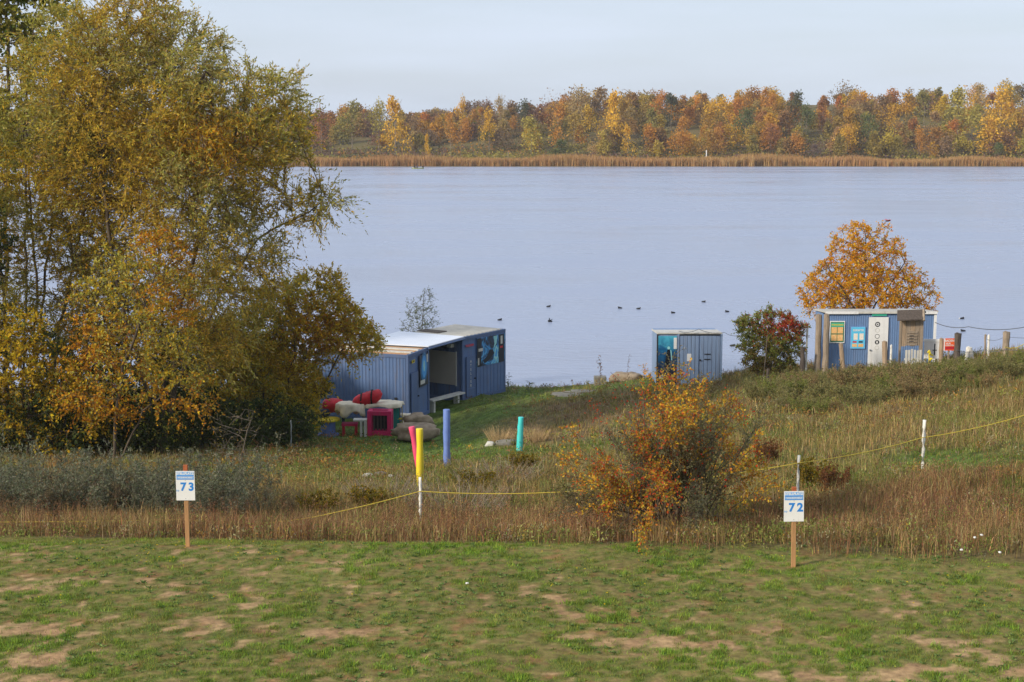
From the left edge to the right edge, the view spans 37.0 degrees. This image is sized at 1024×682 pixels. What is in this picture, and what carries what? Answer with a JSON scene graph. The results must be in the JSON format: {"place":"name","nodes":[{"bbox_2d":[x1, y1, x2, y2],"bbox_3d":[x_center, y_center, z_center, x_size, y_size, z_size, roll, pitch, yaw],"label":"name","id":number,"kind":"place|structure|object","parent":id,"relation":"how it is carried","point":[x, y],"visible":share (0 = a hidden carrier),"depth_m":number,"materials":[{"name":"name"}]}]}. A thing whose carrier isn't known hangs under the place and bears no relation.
{"place":"outdoors","nodes":[
{"label":"outdoors","id":0,"kind":"place"},
{"bbox_2d":[335,401,365,417],"bbox_3d":[-6.690,2.810,63.410,1.266,0.616,1.026,0,8,0],"label":"tarpaulin","id":1,"kind":"object","parent":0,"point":[345,409],"visible":1,"depth_m":63.00,"materials":[{"name":"beige fabric"}]},
{"bbox_2d":[0,167,1023,387],"bbox_3d":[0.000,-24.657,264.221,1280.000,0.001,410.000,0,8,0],"label":"water","id":2,"kind":"structure","parent":0,"point":[585,253],"depth_m":164.90,"materials":[{"name":"blue liquid"}]},
{"bbox_2d":[0,104,1023,681],"bbox_3d":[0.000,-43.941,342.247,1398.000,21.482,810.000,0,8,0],"label":"ground","id":3,"kind":"structure","parent":0,"point":[664,638],"depth_m":22.36,"materials":[{"name":"green plant"}]},
{"bbox_2d":[0,200,26,399],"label":"undergrowth bush","id":4,"kind":"object","parent":3,"relation":"on","point":[3,247],"visible":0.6,"depth_m":48.39,"materials":[{"name":"green plant"}]},
{"bbox_2d":[0,421,49,502],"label":"mugwort bush","id":5,"kind":"object","parent":3,"relation":"on","point":[28,459],"visible":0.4,"depth_m":33.87,"materials":[{"name":"green plant"}]},
{"bbox_2d":[0,484,52,519],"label":"mugwort bush","id":6,"kind":"object","parent":3,"relation":"on","point":[6,502],"visible":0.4,"depth_m":30.40,"materials":[{"name":"green plant"}]},
{"bbox_2d":[0,0,72,429],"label":"poplar tree","id":7,"kind":"object","parent":3,"relation":"on","point":[8,25],"visible":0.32,"depth_m":58.74,"materials":[{"name":"green plant"}]},
{"bbox_2d":[0,448,74,515],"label":"mugwort bush","id":8,"kind":"object","parent":3,"relation":"on","point":[8,492],"visible":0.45,"depth_m":31.89,"materials":[{"name":"green plant"}]},
{"bbox_2d":[0,442,98,522],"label":"mugwort bush","id":9,"kind":"object","parent":3,"relation":"on","point":[38,492],"visible":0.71,"depth_m":30.33,"materials":[{"name":"green plant"}]},
{"bbox_2d":[0,398,102,458],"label":"undergrowth bush","id":10,"kind":"object","parent":3,"relation":"on","point":[12,440],"visible":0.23,"depth_m":49.65,"materials":[{"name":"green plant"}]},
{"bbox_2d":[0,298,119,457],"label":"bush","id":11,"kind":"object","parent":3,"relation":"on","point":[19,349],"visible":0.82,"depth_m":47.32,"materials":[{"name":"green plant"}]},
{"bbox_2d":[0,0,148,449],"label":"willow tree","id":12,"kind":"object","parent":3,"relation":"on","point":[16,196],"visible":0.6,"depth_m":50.56,"materials":[{"name":"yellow plant"}]},
{"bbox_2d":[29,464,144,518],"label":"mugwort bush","id":13,"kind":"object","parent":3,"relation":"on","point":[115,487],"visible":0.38,"depth_m":30.66,"materials":[{"name":"green plant"}]},
{"bbox_2d":[39,453,154,514],"bbox_3d":[-8.289,3.039,30.965,2.115,1.460,2.002,5,10,32],"label":"mugwort bush","id":14,"kind":"object","parent":3,"relation":"on","point":[116,471],"visible":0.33,"depth_m":30.77,"materials":[{"name":"green plant"}]},
{"bbox_2d":[30,324,201,448],"bbox_3d":[-14.216,1.962,53.845,6.319,5.835,4.183,0,8,0],"label":"undergrowth bush","id":15,"kind":"object","parent":3,"relation":"on","point":[131,392],"visible":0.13,"depth_m":53.21,"materials":[{"name":"green plant"}]},
{"bbox_2d":[67,438,172,516],"bbox_3d":[-7.764,2.818,30.445,2.051,1.708,1.690,6,10,37],"label":"mugwort bush","id":16,"kind":"object","parent":3,"relation":"on","point":[121,483],"visible":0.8,"depth_m":30.36,"materials":[{"name":"green plant"}]},
{"bbox_2d":[59,397,198,459],"bbox_3d":[-12.460,3.033,49.452,4.541,2.578,3.248,0,8,0],"label":"undergrowth bush","id":17,"kind":"object","parent":3,"relation":"on","point":[144,429],"visible":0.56,"depth_m":49.10,"materials":[{"name":"green plant"}]},
{"bbox_2d":[38,227,224,459],"bbox_3d":[-11.573,0.214,46.567,5.557,7.275,4.206,0,8,0],"label":"wild cherry tree","id":18,"kind":"object","parent":3,"relation":"on","point":[144,312],"visible":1,"depth_m":46.25,"materials":[{"name":"orange plant"}]},
{"bbox_2d":[100,446,210,510],"bbox_3d":[-7.299,3.012,31.473,2.014,1.776,2.127,2,9,14],"label":"mugwort bush","id":19,"kind":"object","parent":3,"relation":"on","point":[187,457],"visible":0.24,"depth_m":31.49,"materials":[{"name":"green plant"}]},
{"bbox_2d":[121,447,232,518],"bbox_3d":[-6.447,2.891,30.228,1.660,1.475,2.015,7,11,38],"label":"mugwort bush","id":20,"kind":"object","parent":3,"relation":"on","point":[210,487],"visible":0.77,"depth_m":30.04,"materials":[{"name":"green plant"}]},
{"bbox_2d":[176,465,194,546],"bbox_3d":[-5.339,2.827,25.125,0.306,1.622,0.067,0,8,0],"label":"number sign","id":21,"kind":"object","parent":3,"relation":"on","point":[185,484],"visible":0.98,"depth_m":25.04,"materials":[{"name":"white plastic"}]},
{"bbox_2d":[6,0,369,453],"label":"willow tree","id":22,"kind":"object","parent":3,"relation":"on","point":[200,181],"visible":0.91,"depth_m":49.07,"materials":[{"name":"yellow plant"}]},
{"bbox_2d":[3,424,383,477],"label":"fallen leaves","id":23,"kind":"object","parent":3,"relation":"on","point":[337,451],"visible":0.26,"depth_m":49.62,"materials":[{"name":"orange plant"}]},
{"bbox_2d":[117,380,285,452],"bbox_3d":[-10.731,3.099,52.838,5.856,3.421,4.671,0,8,0],"label":"undergrowth bush","id":24,"kind":"object","parent":3,"relation":"on","point":[208,432],"visible":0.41,"depth_m":52.59,"materials":[{"name":"green plant"}]},
{"bbox_2d":[175,466,253,517],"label":"mugwort bush","id":25,"kind":"object","parent":3,"relation":"on","point":[230,491],"visible":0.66,"depth_m":30.15,"materials":[{"name":"green plant"}]},
{"bbox_2d":[174,453,264,501],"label":"mugwort bush","id":26,"kind":"object","parent":3,"relation":"on","point":[242,470],"visible":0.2,"depth_m":34.46,"materials":[{"name":"green plant"}]},
{"bbox_2d":[204,406,268,466],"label":"bare shrub","id":27,"kind":"object","parent":3,"relation":"on","point":[243,451],"visible":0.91,"depth_m":44.88,"materials":[{"name":"brown plant"}]},
{"bbox_2d":[214,431,286,501],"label":"mugwort bush","id":28,"kind":"object","parent":3,"relation":"on","point":[256,464],"visible":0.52,"depth_m":34.15,"materials":[{"name":"green plant"}]},
{"bbox_2d":[233,482,301,513],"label":"mugwort bush","id":29,"kind":"object","parent":3,"relation":"on","point":[285,496],"visible":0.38,"depth_m":31.96,"materials":[{"name":"green plant"}]},
{"bbox_2d":[213,390,324,446],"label":"undergrowth bush","id":30,"kind":"object","parent":3,"relation":"on","point":[302,426],"visible":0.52,"depth_m":54.65,"materials":[{"name":"green plant"}]},
{"bbox_2d":[196,261,390,436],"bbox_3d":[-8.189,0.464,58.029,8.598,7.059,5.137,-5,9,-28],"label":"goat willow tree","id":31,"kind":"object","parent":3,"relation":"on","point":[286,351],"visible":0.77,"depth_m":57.26,"materials":[{"name":"green plant"}]},
{"bbox_2d":[257,353,340,437],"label":"undergrowth bush","id":32,"kind":"object","parent":3,"relation":"on","point":[323,395],"visible":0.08,"depth_m":60.97,"materials":[{"name":"green plant"}]},
{"bbox_2d":[296,488,339,514],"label":"bush","id":33,"kind":"object","parent":3,"relation":"on","point":[330,501],"visible":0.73,"depth_m":31.73,"materials":[{"name":"green plant"}]},
{"bbox_2d":[303,104,335,152],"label":"autumn tree","id":34,"kind":"object","parent":3,"relation":"on","point":[322,124],"visible":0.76,"depth_m":471.36,"materials":[{"name":"brown plant"}]},
{"bbox_2d":[329,98,365,148],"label":"autumn tree","id":35,"kind":"object","parent":3,"relation":"on","point":[352,110],"visible":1,"depth_m":472.56,"materials":[{"name":"plant"}]},
{"bbox_2d":[343,484,393,510],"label":"bush","id":36,"kind":"object","parent":3,"relation":"on","point":[369,496],"visible":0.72,"depth_m":32.21,"materials":[{"name":"green plant"}]},
{"bbox_2d":[317,344,429,420],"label":"blue container","id":37,"kind":"object","parent":3,"relation":"on","point":[399,373],"visible":0.63,"depth_m":66.61,"materials":[{"name":"metal"}]},
{"bbox_2d":[362,331,464,349],"bbox_3d":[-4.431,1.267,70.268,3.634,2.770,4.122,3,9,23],"label":"shelter roof","id":38,"kind":"structure","parent":37,"relation":"attached to","point":[403,338],"depth_m":69.83,"materials":[{"name":"white paint"}]},
{"bbox_2d":[411,371,418,412],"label":"door","id":39,"kind":"structure","parent":37,"relation":"in","point":[414,376],"depth_m":66.63,"materials":[{"name":"blue paint"}]},
{"bbox_2d":[367,408,392,435],"bbox_3d":[-5.370,3.337,62.468,0.980,1.063,0.600,1,8,3],"label":"open cabinet","id":40,"kind":"object","parent":3,"relation":"on","point":[379,421],"visible":0.94,"depth_m":62.24,"materials":[{"name":"paint"}]},
{"bbox_2d":[365,96,400,150],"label":"autumn tree","id":41,"kind":"object","parent":3,"relation":"on","point":[380,110],"visible":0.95,"depth_m":474.48,"materials":[{"name":"green plant"}]},
{"bbox_2d":[335,469,437,504],"bbox_3d":[-2.749,3.298,33.812,2.282,0.609,2.103,-1,8,-4],"label":"dead brush","id":42,"kind":"object","parent":3,"relation":"on","point":[396,486],"visible":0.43,"depth_m":34.16,"materials":[{"name":"brown plant"}]},
{"bbox_2d":[377,95,414,154],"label":"autumn tree","id":43,"kind":"object","parent":3,"relation":"on","point":[392,104],"visible":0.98,"depth_m":465.15,"materials":[{"name":"yellow plant"}]},
{"bbox_2d":[393,408,400,428],"bbox_3d":[-4.892,3.181,64.184,0.380,1.234,0.500,0,8,3],"label":"crate table","id":44,"kind":"object","parent":3,"relation":"on","point":[396,415],"visible":0.48,"depth_m":63.94,"materials":[{"name":"teal paint"}]},
{"bbox_2d":[365,399,404,408],"bbox_3d":[-5.434,2.621,63.656,1.935,0.247,1.286,0,8,0],"label":"tarpaulin","id":45,"kind":"object","parent":44,"relation":"on","point":[391,404],"visible":0.91,"depth_m":63.26,"materials":[{"name":"beige fabric"}]},
{"bbox_2d":[352,389,381,404],"bbox_3d":[-6.005,2.396,63.426,1.300,0.847,0.702,0,8,3],"label":"duffel bag","id":46,"kind":"object","parent":45,"relation":"on","point":[372,396],"visible":0.98,"depth_m":63.16,"materials":[{"name":"red fabric"}]},
{"bbox_2d":[390,422,440,441],"bbox_3d":[-3.696,3.463,58.551,1.939,0.687,1.365,0,8,0],"label":"boulder","id":47,"kind":"object","parent":3,"relation":"on","point":[400,431],"visible":0.84,"depth_m":58.14,"materials":[{"name":"grey stone"}]},
{"bbox_2d":[395,288,442,331],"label":"sapling","id":48,"kind":"object","parent":3,"relation":"on","point":[422,320],"visible":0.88,"depth_m":77.05,"materials":[{"name":"grey plant"}]},
{"bbox_2d":[416,428,423,486],"bbox_3d":[-2.276,2.959,37.833,0.186,1.622,0.191,0,8,0],"label":"painted pole","id":49,"kind":"object","parent":3,"relation":"on","point":[419,454],"visible":0.75,"depth_m":37.74,"materials":[{"name":"yellow paint"}]},
{"bbox_2d":[443,409,450,465],"bbox_3d":[-1.872,2.862,43.884,0.214,1.835,0.217,0,8,0],"label":"painted pole","id":50,"kind":"object","parent":3,"relation":"on","point":[446,432],"visible":0.71,"depth_m":43.77,"materials":[{"name":"paint"}]},
{"bbox_2d":[440,110,464,154],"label":"autumn tree","id":51,"kind":"object","parent":3,"relation":"on","point":[450,119],"visible":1,"depth_m":457.41,"materials":[{"name":"brown plant"}]},
{"bbox_2d":[396,473,518,516],"bbox_3d":[-1.163,3.340,32.359,2.751,0.697,2.535,-2,9,-16],"label":"dead brush","id":52,"kind":"object","parent":3,"relation":"on","point":[480,496],"visible":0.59,"depth_m":32.63,"materials":[{"name":"brown plant"}]},
{"bbox_2d":[415,324,505,399],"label":"blue container","id":53,"kind":"object","parent":3,"relation":"on","point":[473,364],"visible":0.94,"depth_m":71.98,"materials":[{"name":"metal"}]},
{"bbox_2d":[466,355,475,397],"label":"door","id":54,"kind":"structure","parent":53,"relation":"in","point":[470,360],"depth_m":71.54,"materials":[{"name":"blue paint"}]},
{"bbox_2d":[448,469,496,490],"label":"bush","id":55,"kind":"object","parent":3,"relation":"on","point":[484,478],"visible":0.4,"depth_m":36.39,"materials":[{"name":"green plant"}]},
{"bbox_2d":[448,454,548,484],"bbox_3d":[-0.324,3.288,37.876,2.502,0.664,2.715,2,8,10],"label":"dead brush","id":56,"kind":"object","parent":3,"relation":"on","point":[521,463],"visible":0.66,"depth_m":38.33,"materials":[{"name":"brown plant"}]},
{"bbox_2d":[0,444,1023,565],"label":"dry grass","id":57,"kind":"structure","parent":3,"relation":"on","point":[655,537],"depth_m":27.51,"materials":[{"name":"brown plant"}]},
{"bbox_2d":[0,380,1023,525],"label":"slope grass","id":58,"kind":"structure","parent":3,"relation":"on","point":[871,438],"depth_m":38.52,"materials":[{"name":"plant"}]},
{"bbox_2d":[0,394,1023,562],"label":"slope weeds","id":59,"kind":"object","parent":3,"relation":"on","point":[84,527],"visible":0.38,"depth_m":29.13,"materials":[{"name":"brown plant"}]},
{"bbox_2d":[0,341,1023,470],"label":"slope grass","id":60,"kind":"structure","parent":3,"relation":"on","point":[729,374],"depth_m":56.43,"materials":[{"name":"green plant"}]},
{"bbox_2d":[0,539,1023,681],"bbox_3d":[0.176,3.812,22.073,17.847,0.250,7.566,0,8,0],"label":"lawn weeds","id":61,"kind":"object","parent":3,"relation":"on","point":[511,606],"visible":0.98,"depth_m":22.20,"materials":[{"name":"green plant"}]},
{"bbox_2d":[0,78,1023,158],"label":"wood","id":62,"kind":"object","parent":3,"relation":"on","point":[853,105],"depth_m":486.61,"materials":[{"name":"plant"}]},
{"bbox_2d":[12,152,1023,166],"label":"reeds","id":63,"kind":"object","parent":3,"relation":"on","point":[596,160],"visible":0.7,"depth_m":430.60,"materials":[{"name":"brown plant"}]},
{"bbox_2d":[19,133,1023,160],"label":"scrub","id":64,"kind":"object","parent":3,"relation":"on","point":[342,154],"visible":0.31,"depth_m":459.34,"materials":[{"name":"brown plant"}]},
{"bbox_2d":[502,451,540,470],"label":"bush","id":65,"kind":"object","parent":3,"relation":"on","point":[517,461],"visible":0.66,"depth_m":40.83,"materials":[{"name":"green plant"}]},
{"bbox_2d":[519,115,552,154],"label":"autumn tree","id":66,"kind":"object","parent":3,"relation":"on","point":[530,122],"visible":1,"depth_m":457.62,"materials":[{"name":"plant"}]},
{"bbox_2d":[547,103,567,145],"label":"autumn tree","id":67,"kind":"object","parent":3,"relation":"on","point":[560,111],"visible":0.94,"depth_m":468.22,"materials":[{"name":"orange plant"}]},
{"bbox_2d":[565,84,590,126],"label":"autumn tree","id":68,"kind":"object","parent":3,"relation":"on","point":[577,97],"visible":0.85,"depth_m":493.67,"materials":[{"name":"plant"}]},
{"bbox_2d":[579,85,609,129],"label":"autumn tree","id":69,"kind":"object","parent":3,"relation":"on","point":[599,93],"visible":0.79,"depth_m":498.33,"materials":[{"name":"brown plant"}]},
{"bbox_2d":[602,87,626,151],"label":"autumn tree","id":70,"kind":"object","parent":3,"relation":"on","point":[613,97],"visible":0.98,"depth_m":462.10,"materials":[{"name":"yellow plant"}]},
{"bbox_2d":[543,343,790,555],"bbox_3d":[2.741,2.023,27.342,4.439,3.948,6.650,0,8,0],"label":"rose hip bush","id":71,"kind":"object","parent":3,"relation":"on","point":[657,479],"visible":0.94,"depth_m":26.93,"materials":[{"name":"orange plant"}]},
{"bbox_2d":[652,328,722,384],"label":"storage container","id":72,"kind":"object","parent":3,"relation":"on","point":[702,350],"visible":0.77,"depth_m":70.90,"materials":[{"name":"blue metal"}]},
{"bbox_2d":[679,336,698,383],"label":"door","id":73,"kind":"structure","parent":72,"relation":"in","point":[690,344],"depth_m":70.89,"materials":[{"name":"blue paint"}]},
{"bbox_2d":[699,335,719,381],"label":"door","id":74,"kind":"structure","parent":72,"relation":"in","point":[709,354],"depth_m":70.91,"materials":[{"name":"blue paint"}]},
{"bbox_2d":[703,94,734,128],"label":"autumn tree","id":75,"kind":"object","parent":3,"relation":"on","point":[726,107],"visible":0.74,"depth_m":486.18,"materials":[{"name":"orange plant"}]},
{"bbox_2d":[731,107,757,147],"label":"tree","id":76,"kind":"object","parent":3,"relation":"on","point":[746,111],"visible":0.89,"depth_m":466.81,"materials":[{"name":"green plant"}]},
{"bbox_2d":[739,372,794,402],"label":"crest shrub","id":77,"kind":"object","parent":3,"relation":"on","point":[752,388],"visible":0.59,"depth_m":56.11,"materials":[{"name":"green plant"}]},
{"bbox_2d":[753,436,782,465],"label":"dock plant","id":78,"kind":"object","parent":3,"relation":"on","point":[765,449],"visible":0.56,"depth_m":37.79,"materials":[{"name":"brown plant"}]},
{"bbox_2d":[731,301,810,378],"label":"hawthorn bush","id":79,"kind":"object","parent":3,"relation":"on","point":[762,332],"visible":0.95,"depth_m":66.33,"materials":[{"name":"green plant"}]},
{"bbox_2d":[754,371,809,398],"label":"crest shrub","id":80,"kind":"object","parent":3,"relation":"on","point":[767,383],"visible":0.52,"depth_m":55.61,"materials":[{"name":"green plant"}]},
{"bbox_2d":[784,487,803,566],"bbox_3d":[4.389,3.026,23.891,0.310,1.534,0.067,-1,8,0],"label":"number sign","id":81,"kind":"object","parent":3,"relation":"on","point":[793,505],"visible":0.98,"depth_m":23.80,"materials":[{"name":"white plastic"}]},
{"bbox_2d":[769,383,832,412],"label":"crest shrub","id":82,"kind":"object","parent":3,"relation":"on","point":[801,400],"visible":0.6,"depth_m":51.53,"materials":[{"name":"green plant"}]},
{"bbox_2d":[774,374,831,400],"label":"crest shrub","id":83,"kind":"object","parent":3,"relation":"on","point":[819,387],"visible":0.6,"depth_m":54.43,"materials":[{"name":"green plant"}]},
{"bbox_2d":[787,393,830,414],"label":"crest shrub","id":84,"kind":"object","parent":3,"relation":"on","point":[810,407],"visible":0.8,"depth_m":49.95,"materials":[{"name":"green plant"}]},
{"bbox_2d":[791,456,837,489],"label":"bush","id":85,"kind":"object","parent":3,"relation":"on","point":[808,472],"visible":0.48,"depth_m":33.61,"materials":[{"name":"green plant"}]},
{"bbox_2d":[814,314,821,372],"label":"wooden post","id":86,"kind":"object","parent":3,"relation":"on","point":[817,360],"visible":0.85,"depth_m":65.12,"materials":[{"name":"brown wood"}]},
{"bbox_2d":[822,313,829,371],"bbox_3d":[13.300,0.350,64.932,0.292,3.088,0.294,0,8,0],"label":"wooden post","id":87,"kind":"object","parent":3,"relation":"on","point":[825,359],"visible":0.81,"depth_m":64.81,"materials":[{"name":"brown wood"}]},
{"bbox_2d":[816,462,854,490],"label":"dock plant","id":88,"kind":"object","parent":3,"relation":"on","point":[824,472],"visible":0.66,"depth_m":32.21,"materials":[{"name":"brown plant"}]},
{"bbox_2d":[823,359,885,387],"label":"crest shrub","id":89,"kind":"object","parent":3,"relation":"on","point":[838,375],"visible":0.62,"depth_m":55.42,"materials":[{"name":"green plant"}]},
{"bbox_2d":[825,375,908,407],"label":"crest shrub","id":90,"kind":"object","parent":3,"relation":"on","point":[850,394],"visible":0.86,"depth_m":50.54,"materials":[{"name":"green plant"}]},
{"bbox_2d":[794,220,943,321],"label":"maple tree","id":91,"kind":"object","parent":3,"relation":"on","point":[839,293],"visible":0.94,"depth_m":72.34,"materials":[{"name":"orange plant"}]},
{"bbox_2d":[814,309,937,369],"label":"blue hut","id":92,"kind":"object","parent":3,"relation":"on","point":[861,335],"visible":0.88,"depth_m":67.68,"materials":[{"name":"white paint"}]},
{"bbox_2d":[867,317,888,366],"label":"door","id":93,"kind":"structure","parent":92,"relation":"in","point":[878,326],"depth_m":67.65,"materials":[{"name":"white paint"}]},
{"bbox_2d":[897,309,925,363],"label":"notice kiosk","id":94,"kind":"object","parent":3,"relation":"on","point":[911,325],"visible":0.96,"depth_m":65.08,"materials":[{"name":"brown wood"}]},
{"bbox_2d":[884,368,946,399],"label":"crest shrub","id":95,"kind":"object","parent":3,"relation":"on","point":[905,382],"visible":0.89,"depth_m":50.79,"materials":[{"name":"green plant"}]},
{"bbox_2d":[886,360,951,385],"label":"crest shrub","id":96,"kind":"object","parent":3,"relation":"on","point":[921,373],"visible":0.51,"depth_m":54.28,"materials":[{"name":"green plant"}]},
{"bbox_2d":[921,420,925,468],"bbox_3d":[8.835,2.308,32.883,0.083,1.251,0.083,0,8,0],"label":"fence stake","id":97,"kind":"object","parent":3,"relation":"on","point":[923,439],"visible":0.81,"depth_m":32.84,"materials":[{"name":"white wood"}]},
{"bbox_2d":[0,415,1023,523],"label":"rope","id":98,"kind":"object","parent":97,"relation":"attached to","point":[598,489],"visible":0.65,"depth_m":30.31,"materials":[{"name":"yellow fabric"}]},
{"bbox_2d":[912,89,942,128],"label":"autumn tree","id":99,"kind":"object","parent":3,"relation":"on","point":[923,96],"visible":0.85,"depth_m":493.84,"materials":[{"name":"plant"}]},
{"bbox_2d":[906,357,973,384],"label":"crest shrub","id":100,"kind":"object","parent":3,"relation":"on","point":[943,368],"visible":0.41,"depth_m":55.07,"materials":[{"name":"green plant"}]},
{"bbox_2d":[930,354,988,380],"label":"crest shrub","id":101,"kind":"object","parent":3,"relation":"on","point":[972,368],"visible":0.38,"depth_m":54.98,"materials":[{"name":"green plant"}]},
{"bbox_2d":[944,85,982,133],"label":"autumn tree","id":102,"kind":"object","parent":3,"relation":"on","point":[958,93],"visible":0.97,"depth_m":473.64,"materials":[{"name":"yellow plant"}]},
{"bbox_2d":[966,115,1023,155],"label":"autumn tree","id":103,"kind":"object","parent":3,"relation":"on","point":[990,121],"visible":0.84,"depth_m":452.57,"materials":[{"name":"yellow plant"}]},
{"bbox_2d":[980,346,1023,378],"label":"crest shrub","id":104,"kind":"object","parent":3,"relation":"on","point":[1009,369],"visible":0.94,"depth_m":53.31,"materials":[{"name":"green plant"}]},
{"bbox_2d":[983,82,1022,131],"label":"autumn tree","id":105,"kind":"object","parent":3,"relation":"on","point":[1006,92],"visible":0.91,"depth_m":474.11,"materials":[{"name":"yellow plant"}]},
{"bbox_2d":[0,0,1023,119],"label":"sky","id":106,"kind":"structure","parent":0,"point":[425,54],"materials":[{"name":"blue"}]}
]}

